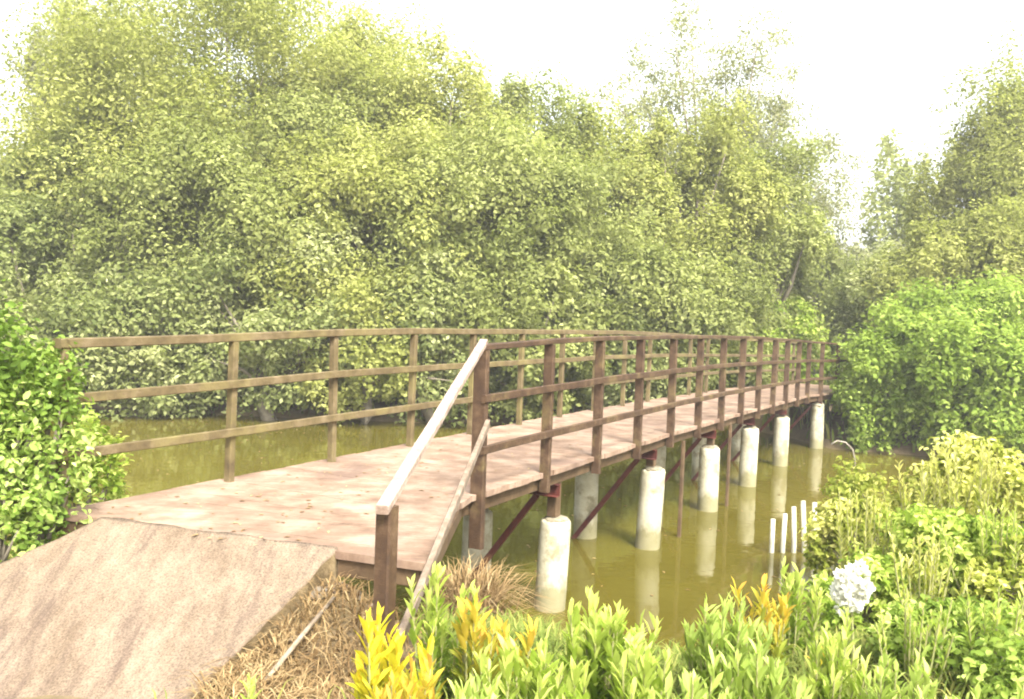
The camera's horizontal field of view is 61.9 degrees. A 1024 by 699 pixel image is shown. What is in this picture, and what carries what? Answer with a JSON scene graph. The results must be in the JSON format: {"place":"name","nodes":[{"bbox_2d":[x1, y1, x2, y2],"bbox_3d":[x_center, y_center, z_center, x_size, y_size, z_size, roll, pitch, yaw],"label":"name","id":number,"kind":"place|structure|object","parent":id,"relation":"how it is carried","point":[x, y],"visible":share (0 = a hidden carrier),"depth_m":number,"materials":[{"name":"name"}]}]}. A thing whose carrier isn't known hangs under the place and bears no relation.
{"place":"outdoors","nodes":[
{"label":"outdoors","id":0,"kind":"place"},
{"bbox_2d":[158,570,517,698],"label":"dry grass","id":1,"kind":"structure","parent":0,"point":[263,665],"depth_m":4.25,"materials":[{"name":"plant"}]},
{"bbox_2d":[157,421,824,595],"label":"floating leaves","id":2,"kind":"object","parent":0,"point":[544,496],"visible":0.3,"depth_m":14.53,"materials":[{"name":"plant"}]},
{"bbox_2d":[0,0,1023,253],"label":"sky","id":3,"kind":"structure","parent":0,"point":[874,68],"materials":[{"name":"white"}]},
{"bbox_2d":[4,407,1023,651],"bbox_3d":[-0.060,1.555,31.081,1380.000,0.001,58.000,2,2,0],"label":"water","id":4,"kind":"structure","parent":0,"point":[702,557],"depth_m":12.34,"materials":[{"name":"green liquid"}]},
{"bbox_2d":[769,518,774,552],"bbox_3d":[3.139,2.760,10.372,0.057,1.412,0.060,2,2,0],"label":"stake","id":5,"kind":"object","parent":4,"relation":"in","point":[772,536],"visible":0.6,"depth_m":10.33,"materials":[{"name":"plastic"}]},
{"bbox_2d":[780,513,787,552],"bbox_3d":[3.284,2.732,10.391,0.063,1.478,0.060,2,2,0],"label":"stake","id":6,"kind":"object","parent":4,"relation":"in","point":[783,534],"visible":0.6,"depth_m":10.35,"materials":[{"name":"plastic"}]},
{"bbox_2d":[791,506,796,552],"bbox_3d":[3.411,2.692,10.409,0.082,1.564,0.060,2,2,0],"label":"stake","id":7,"kind":"object","parent":4,"relation":"in","point":[793,531],"visible":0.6,"depth_m":10.37,"materials":[{"name":"plastic"}]},
{"bbox_2d":[801,500,806,552],"bbox_3d":[3.536,2.660,10.426,0.098,1.637,0.060,2,2,0],"label":"stake","id":8,"kind":"object","parent":4,"relation":"in","point":[803,514],"visible":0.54,"depth_m":10.38,"materials":[{"name":"plastic"}]},
{"bbox_2d":[831,440,855,474],"bbox_3d":[5.530,2.112,14.282,0.447,1.192,0.028,2,2,0],"label":"bent pipe","id":9,"kind":"object","parent":4,"relation":"in","point":[848,445],"visible":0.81,"depth_m":14.25,"materials":[{"name":"plastic"}]},
{"bbox_2d":[19,348,1023,698],"bbox_3d":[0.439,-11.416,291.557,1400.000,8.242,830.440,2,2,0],"label":"ground","id":10,"kind":"structure","parent":0,"point":[799,434],"depth_m":20.32,"materials":[{"name":"soil"}]},
{"bbox_2d":[0,429,54,562],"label":"bush","id":11,"kind":"object","parent":10,"relation":"on","point":[16,469],"visible":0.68,"depth_m":5.14,"materials":[{"name":"green plant"}]},
{"bbox_2d":[0,279,69,551],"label":"bush","id":12,"kind":"object","parent":10,"relation":"on","point":[32,445],"visible":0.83,"depth_m":5.22,"materials":[{"name":"green plant"}]},
{"bbox_2d":[0,128,75,270],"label":"tree","id":13,"kind":"object","parent":10,"relation":"on","point":[8,144],"visible":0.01,"depth_m":25.76,"materials":[{"name":"green plant"}]},
{"bbox_2d":[0,330,107,556],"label":"bush","id":14,"kind":"object","parent":10,"relation":"on","point":[57,494],"visible":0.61,"depth_m":5.32,"materials":[{"name":"green plant"}]},
{"bbox_2d":[0,185,125,406],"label":"shrub","id":15,"kind":"object","parent":10,"relation":"on","point":[16,213],"visible":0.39,"depth_m":20.49,"materials":[{"name":"green plant"}]},
{"bbox_2d":[52,402,133,539],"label":"bush","id":16,"kind":"object","parent":10,"relation":"on","point":[112,489],"visible":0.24,"depth_m":6.00,"materials":[{"name":"green plant"}]},
{"bbox_2d":[0,0,189,222],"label":"tree","id":17,"kind":"object","parent":10,"relation":"on","point":[15,68],"visible":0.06,"depth_m":27.30,"materials":[{"name":"green plant"}]},
{"bbox_2d":[14,238,227,421],"bbox_3d":[-9.323,-0.258,20.768,5.031,5.079,4.256,2,2,0],"label":"shrub","id":18,"kind":"object","parent":10,"relation":"on","point":[97,309],"visible":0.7,"depth_m":19.78,"materials":[{"name":"green plant"}]},
{"bbox_2d":[0,95,246,385],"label":"tree","id":19,"kind":"object","parent":10,"relation":"on","point":[93,213],"visible":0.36,"depth_m":21.18,"materials":[{"name":"green plant"}]},
{"bbox_2d":[0,517,337,698],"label":"ramp","id":20,"kind":"structure","parent":10,"relation":"on","point":[109,608],"depth_m":4.60,"materials":[{"name":"concrete"}]},
{"bbox_2d":[0,0,433,373],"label":"tree","id":21,"kind":"object","parent":10,"relation":"on","point":[252,23],"visible":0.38,"depth_m":22.19,"materials":[{"name":"green plant"}]},
{"bbox_2d":[229,672,262,698],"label":"leafy plant","id":22,"kind":"object","parent":10,"relation":"on","point":[250,687],"visible":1,"depth_m":3.37,"materials":[{"name":"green plant"}]},
{"bbox_2d":[102,73,395,392],"bbox_3d":[-7.227,-3.316,23.038,8.328,9.426,8.229,2,2,0],"label":"tree","id":23,"kind":"object","parent":10,"relation":"on","point":[198,166],"visible":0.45,"depth_m":20.62,"materials":[{"name":"green plant"}]},
{"bbox_2d":[159,203,397,420],"bbox_3d":[-5.582,-0.627,20.849,6.030,5.846,4.518,2,2,0],"label":"shrub","id":24,"kind":"object","parent":10,"relation":"on","point":[276,358],"visible":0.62,"depth_m":20.07,"materials":[{"name":"green plant"}]},
{"bbox_2d":[259,596,334,689],"bbox_3d":[-1.075,1.478,4.302,0.039,0.277,0.671,3,2,20],"label":"stick","id":25,"kind":"object","parent":10,"relation":"on","point":[293,646],"visible":0.78,"depth_m":4.27,"materials":[{"name":"beige wood"}]},
{"bbox_2d":[310,586,327,600],"bbox_3d":[-1.075,1.359,4.754,0.135,0.080,0.166,2,2,0],"label":"stone","id":26,"kind":"object","parent":10,"relation":"on","point":[318,588],"visible":0.34,"depth_m":4.70,"materials":[{"name":"beige stone"}]},
{"bbox_2d":[325,582,350,595],"bbox_3d":[-1.013,1.375,4.848,0.178,0.093,0.187,2,2,0],"label":"stone","id":27,"kind":"object","parent":10,"relation":"on","point":[335,586],"visible":0.2,"depth_m":4.81,"materials":[{"name":"grey stone"}]},
{"bbox_2d":[229,0,468,261],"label":"tree","id":28,"kind":"object","parent":10,"relation":"on","point":[349,21],"visible":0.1,"depth_m":24.99,"materials":[{"name":"green plant"}]},
{"bbox_2d":[226,103,501,396],"bbox_3d":[-3.643,-2.402,23.316,8.050,7.748,7.854,2,2,0],"label":"tree","id":29,"kind":"object","parent":10,"relation":"on","point":[350,181],"visible":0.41,"depth_m":20.94,"materials":[{"name":"green plant"}]},
{"bbox_2d":[286,265,448,425],"bbox_3d":[-3.441,0.163,20.746,3.432,4.519,3.398,3,2,27],"label":"shrub","id":30,"kind":"object","parent":10,"relation":"on","point":[365,390],"visible":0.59,"depth_m":19.86,"materials":[{"name":"green plant"}]},
{"bbox_2d":[346,602,436,698],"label":"leafy plant","id":31,"kind":"object","parent":10,"relation":"on","point":[386,658],"visible":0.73,"depth_m":3.40,"materials":[{"name":"yellow plant"}]},
{"bbox_2d":[365,653,444,698],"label":"leafy plant","id":32,"kind":"object","parent":10,"relation":"on","point":[425,691],"visible":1,"depth_m":3.06,"materials":[{"name":"yellow plant"}]},
{"bbox_2d":[324,10,552,270],"bbox_3d":[-2.174,-4.047,25.219,8.091,10.684,6.483,3,2,25],"label":"tree","id":33,"kind":"object","parent":10,"relation":"on","point":[464,89],"visible":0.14,"depth_m":23.72,"materials":[{"name":"green plant"}]},
{"bbox_2d":[404,561,489,698],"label":"leafy plant","id":34,"kind":"object","parent":10,"relation":"on","point":[434,604],"visible":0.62,"depth_m":3.94,"materials":[{"name":"green plant"}]},
{"bbox_2d":[370,226,532,427],"bbox_3d":[-1.399,-0.440,21.115,4.281,5.443,3.771,2,2,0],"label":"shrub","id":35,"kind":"object","parent":10,"relation":"on","point":[425,341],"visible":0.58,"depth_m":20.21,"materials":[{"name":"green plant"}]},
{"bbox_2d":[53,328,851,671],"bbox_3d":[3.277,1.740,13.891,2.958,3.992,21.326,3,2,29],"label":"footbridge","id":36,"kind":"object","parent":10,"relation":"on","point":[387,544],"visible":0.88,"depth_m":7.64,"materials":[{"name":"wood"}]},
{"bbox_2d":[91,421,657,544],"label":"leaf litter","id":37,"kind":"object","parent":36,"relation":"on","point":[311,500],"visible":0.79,"depth_m":6.04,"materials":[{"name":"plant"}]},
{"bbox_2d":[368,550,565,624],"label":"straw tuft","id":38,"kind":"object","parent":10,"relation":"on","point":[451,585],"visible":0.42,"depth_m":6.01,"materials":[{"name":"beige plant"}]},
{"bbox_2d":[425,593,537,698],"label":"leafy plant","id":39,"kind":"object","parent":10,"relation":"on","point":[472,628],"visible":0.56,"depth_m":3.73,"materials":[{"name":"yellow plant"}]},
{"bbox_2d":[459,669,511,698],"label":"leafy plant","id":40,"kind":"object","parent":10,"relation":"on","point":[472,689],"visible":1,"depth_m":2.89,"materials":[{"name":"green plant"}]},
{"bbox_2d":[343,109,659,406],"bbox_3d":[-0.591,-2.213,22.869,8.317,7.787,7.565,1,2,-28],"label":"tree","id":41,"kind":"object","parent":10,"relation":"on","point":[545,191],"visible":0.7,"depth_m":20.74,"materials":[{"name":"green plant"}]},
{"bbox_2d":[447,623,570,698],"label":"leafy plant","id":42,"kind":"object","parent":10,"relation":"on","point":[535,680],"visible":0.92,"depth_m":3.37,"materials":[{"name":"green plant"}]},
{"bbox_2d":[7,522,1023,698],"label":"grass","id":43,"kind":"structure","parent":10,"relation":"on","point":[557,641],"depth_m":4.59,"materials":[{"name":"green plant"}]},
{"bbox_2d":[451,57,620,270],"bbox_3d":[0.773,-3.659,25.957,6.815,10.164,6.460,2,2,0],"label":"tree","id":44,"kind":"object","parent":10,"relation":"on","point":[513,90],"visible":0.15,"depth_m":25.05,"materials":[{"name":"green plant"}]},
{"bbox_2d":[440,247,637,424],"bbox_3d":[0.548,-0.162,21.530,5.227,5.155,3.824,2,2,0],"label":"shrub","id":45,"kind":"object","parent":10,"relation":"on","point":[562,279],"visible":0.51,"depth_m":20.72,"materials":[{"name":"green plant"}]},
{"bbox_2d":[87,353,1021,452],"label":"grass","id":46,"kind":"structure","parent":10,"relation":"on","point":[826,408],"depth_m":21.88,"materials":[{"name":"green plant"}]},
{"bbox_2d":[535,656,595,698],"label":"leafy plant","id":47,"kind":"object","parent":10,"relation":"on","point":[580,687],"visible":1,"depth_m":3.03,"materials":[{"name":"green plant"}]},
{"bbox_2d":[519,82,682,370],"bbox_3d":[2.679,-2.984,24.905,4.821,9.147,5.041,4,3,40],"label":"tree","id":48,"kind":"object","parent":10,"relation":"on","point":[639,156],"visible":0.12,"depth_m":23.93,"materials":[{"name":"green plant"}]},
{"bbox_2d":[552,585,663,698],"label":"leafy plant","id":49,"kind":"object","parent":10,"relation":"on","point":[599,648],"visible":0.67,"depth_m":3.64,"materials":[{"name":"green plant"}]},
{"bbox_2d":[531,238,725,411],"bbox_3d":[2.752,-0.427,22.428,4.946,5.022,4.452,1,2,-27],"label":"shrub","id":50,"kind":"object","parent":10,"relation":"on","point":[616,369],"visible":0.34,"depth_m":21.44,"materials":[{"name":"green plant"}]},
{"bbox_2d":[607,631,675,698],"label":"leafy plant","id":51,"kind":"object","parent":10,"relation":"on","point":[641,679],"visible":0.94,"depth_m":3.29,"materials":[{"name":"green plant"}]},
{"bbox_2d":[540,176,773,397],"bbox_3d":[3.409,-1.505,23.659,6.318,6.710,6.578,4,3,39],"label":"tree","id":52,"kind":"object","parent":10,"relation":"on","point":[657,281],"visible":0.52,"depth_m":21.44,"materials":[{"name":"green plant"}]},
{"bbox_2d":[441,203,874,376],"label":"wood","id":53,"kind":"object","parent":10,"relation":"on","point":[748,326],"depth_m":38.31,"materials":[{"name":"plant"}]},
{"bbox_2d":[648,644,725,698],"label":"leafy plant","id":54,"kind":"object","parent":10,"relation":"on","point":[691,686],"visible":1,"depth_m":3.10,"materials":[{"name":"green plant"}]},
{"bbox_2d":[592,89,792,307],"bbox_3d":[4.835,-2.829,24.545,5.501,9.093,4.752,2,2,0],"label":"tree","id":55,"kind":"object","parent":10,"relation":"on","point":[751,200],"visible":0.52,"depth_m":23.41,"materials":[{"name":"green plant"}]},
{"bbox_2d":[610,233,801,407],"bbox_3d":[5.281,-0.486,23.270,4.294,5.343,4.915,4,3,38],"label":"shrub","id":56,"kind":"object","parent":10,"relation":"on","point":[737,327],"visible":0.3,"depth_m":22.26,"materials":[{"name":"green plant"}]},
{"bbox_2d":[677,590,777,698],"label":"leafy plant","id":57,"kind":"object","parent":10,"relation":"on","point":[730,640],"visible":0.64,"depth_m":3.84,"materials":[{"name":"green plant"}]},
{"bbox_2d":[584,0,877,265],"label":"tree","id":58,"kind":"object","parent":10,"relation":"on","point":[782,104],"visible":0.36,"depth_m":26.86,"materials":[{"name":"green plant"}]},
{"bbox_2d":[718,626,813,698],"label":"leafy plant","id":59,"kind":"object","parent":10,"relation":"on","point":[756,687],"visible":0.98,"depth_m":3.35,"materials":[{"name":"green plant"}]},
{"bbox_2d":[706,123,838,383],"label":"tree","id":60,"kind":"object","parent":10,"relation":"on","point":[795,252],"visible":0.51,"depth_m":24.29,"materials":[{"name":"green plant"}]},
{"bbox_2d":[730,573,824,686],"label":"leafy plant","id":61,"kind":"object","parent":10,"relation":"on","point":[780,619],"visible":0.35,"depth_m":4.34,"materials":[{"name":"yellow plant"}]},
{"bbox_2d":[750,294,832,405],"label":"shrub","id":62,"kind":"object","parent":10,"relation":"on","point":[813,329],"visible":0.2,"depth_m":24.39,"materials":[{"name":"green plant"}]},
{"bbox_2d":[769,556,825,661],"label":"leafy plant","id":63,"kind":"object","parent":10,"relation":"on","point":[795,623],"visible":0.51,"depth_m":4.84,"materials":[{"name":"green plant"}]},
{"bbox_2d":[811,502,816,530],"bbox_3d":[3.669,2.675,10.443,0.071,1.617,0.060,2,2,0],"label":"stake","id":64,"kind":"object","parent":10,"relation":"on","point":[814,504],"visible":0.21,"depth_m":10.40,"materials":[{"name":"plastic"}]},
{"bbox_2d":[769,235,872,382],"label":"tree","id":65,"kind":"object","parent":10,"relation":"on","point":[831,260],"visible":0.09,"depth_m":31.98,"materials":[{"name":"green plant"}]},
{"bbox_2d":[804,607,872,698],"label":"leafy plant","id":66,"kind":"object","parent":10,"relation":"on","point":[830,681],"visible":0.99,"depth_m":3.61,"materials":[{"name":"green plant"}]},
{"bbox_2d":[829,558,875,678],"bbox_3d":[1.639,1.406,4.149,0.220,0.781,0.205,2,2,0],"label":"blossom","id":67,"kind":"object","parent":10,"relation":"on","point":[849,583],"visible":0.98,"depth_m":4.10,"materials":[{"name":"white plant"}]},
{"bbox_2d":[798,553,921,648],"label":"shrub","id":68,"kind":"object","parent":10,"relation":"on","point":[884,576],"visible":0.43,"depth_m":5.34,"materials":[{"name":"green plant"}]},
{"bbox_2d":[798,483,923,581],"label":"shrub","id":69,"kind":"object","parent":10,"relation":"on","point":[823,535],"visible":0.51,"depth_m":7.30,"materials":[{"name":"green plant"}]},
{"bbox_2d":[835,488,893,568],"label":"leafy plant","id":70,"kind":"object","parent":10,"relation":"on","point":[870,526],"visible":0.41,"depth_m":6.41,"materials":[{"name":"green plant"}]},
{"bbox_2d":[812,238,937,380],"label":"shrub","id":71,"kind":"object","parent":10,"relation":"on","point":[852,288],"visible":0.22,"depth_m":24.86,"materials":[{"name":"green plant"}]},
{"bbox_2d":[839,239,912,267],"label":"tree","id":72,"kind":"object","parent":10,"relation":"on","point":[864,252],"visible":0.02,"depth_m":37.89,"materials":[{"name":"green plant"}]},
{"bbox_2d":[808,455,952,563],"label":"shrub","id":73,"kind":"object","parent":10,"relation":"on","point":[856,480],"visible":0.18,"depth_m":8.62,"materials":[{"name":"green plant"}]},
{"bbox_2d":[819,317,951,454],"bbox_3d":[8.525,0.833,19.513,2.642,3.160,2.147,2,2,0],"label":"shrub","id":74,"kind":"object","parent":10,"relation":"on","point":[862,436],"visible":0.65,"depth_m":19.03,"materials":[{"name":"green plant"}]},
{"bbox_2d":[852,127,932,256],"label":"tree","id":75,"kind":"object","parent":10,"relation":"on","point":[888,148],"visible":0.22,"depth_m":43.09,"materials":[{"name":"green plant"}]},
{"bbox_2d":[856,644,940,698],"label":"leafy plant","id":76,"kind":"object","parent":10,"relation":"on","point":[882,672],"visible":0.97,"depth_m":3.32,"materials":[{"name":"green plant"}]},
{"bbox_2d":[871,583,955,698],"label":"leafy plant","id":77,"kind":"object","parent":10,"relation":"on","point":[940,632],"visible":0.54,"depth_m":4.22,"materials":[{"name":"green plant"}]},
{"bbox_2d":[862,525,972,622],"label":"leafy plant","id":78,"kind":"object","parent":10,"relation":"on","point":[930,576],"visible":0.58,"depth_m":5.24,"materials":[{"name":"green plant"}]},
{"bbox_2d":[833,276,1023,448],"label":"shrub","id":79,"kind":"object","parent":10,"relation":"on","point":[898,311],"visible":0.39,"depth_m":18.79,"materials":[{"name":"green plant"}]},
{"bbox_2d":[837,501,1023,600],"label":"shrub","id":80,"kind":"object","parent":10,"relation":"on","point":[916,520],"visible":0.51,"depth_m":6.02,"materials":[{"name":"green plant"}]},
{"bbox_2d":[882,447,979,556],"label":"leafy plant","id":81,"kind":"object","parent":10,"relation":"on","point":[922,496],"visible":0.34,"depth_m":7.61,"materials":[{"name":"green plant"}]},
{"bbox_2d":[851,202,1017,357],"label":"tree","id":82,"kind":"object","parent":10,"relation":"on","point":[929,260],"visible":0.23,"depth_m":23.04,"materials":[{"name":"green plant"}]},
{"bbox_2d":[861,593,1023,693],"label":"shrub","id":83,"kind":"object","parent":10,"relation":"on","point":[960,648],"visible":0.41,"depth_m":4.43,"materials":[{"name":"green plant"}]},
{"bbox_2d":[862,277,1023,456],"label":"shrub","id":84,"kind":"object","parent":10,"relation":"on","point":[927,370],"visible":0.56,"depth_m":17.95,"materials":[{"name":"green plant"}]},
{"bbox_2d":[892,129,1016,275],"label":"tree","id":85,"kind":"object","parent":10,"relation":"on","point":[917,195],"visible":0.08,"depth_m":27.12,"materials":[{"name":"green plant"}]},
{"bbox_2d":[901,265,1023,461],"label":"shrub","id":86,"kind":"object","parent":10,"relation":"on","point":[1008,290],"visible":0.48,"depth_m":18.11,"materials":[{"name":"green plant"}]},
{"bbox_2d":[905,13,1023,241],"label":"tree","id":87,"kind":"object","parent":10,"relation":"on","point":[1002,158],"visible":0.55,"depth_m":26.28,"materials":[{"name":"green plant"}]},
{"bbox_2d":[917,676,1023,698],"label":"leafy plant","id":88,"kind":"object","parent":10,"relation":"on","point":[976,689],"visible":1,"depth_m":3.12,"materials":[{"name":"green plant"}]},
{"bbox_2d":[919,430,1023,527],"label":"shrub","id":89,"kind":"object","parent":10,"relation":"on","point":[1011,466],"visible":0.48,"depth_m":7.88,"materials":[{"name":"green plant"}]},
{"bbox_2d":[930,434,1013,523],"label":"leafy plant","id":90,"kind":"object","parent":10,"relation":"on","point":[987,485],"visible":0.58,"depth_m":7.43,"materials":[{"name":"green plant"}]},
{"bbox_2d":[936,174,1023,321],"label":"tree","id":91,"kind":"object","parent":10,"relation":"on","point":[1012,257],"visible":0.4,"depth_m":22.23,"materials":[{"name":"green plant"}]},
{"bbox_2d":[941,499,1023,608],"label":"leafy plant","id":92,"kind":"object","parent":10,"relation":"on","point":[984,545],"visible":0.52,"depth_m":5.64,"materials":[{"name":"green plant"}]},
{"bbox_2d":[955,532,1023,617],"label":"shrub","id":93,"kind":"object","parent":10,"relation":"on","point":[988,580],"visible":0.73,"depth_m":5.43,"materials":[{"name":"green plant"}]},
{"bbox_2d":[957,618,1023,698],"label":"shrub","id":94,"kind":"object","parent":10,"relation":"on","point":[1001,684],"visible":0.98,"depth_m":3.97,"materials":[{"name":"green plant"}]},
{"bbox_2d":[962,581,1023,697],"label":"leafy plant","id":95,"kind":"object","parent":10,"relation":"on","point":[997,618],"visible":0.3,"depth_m":4.26,"materials":[{"name":"green plant"}]}
]}

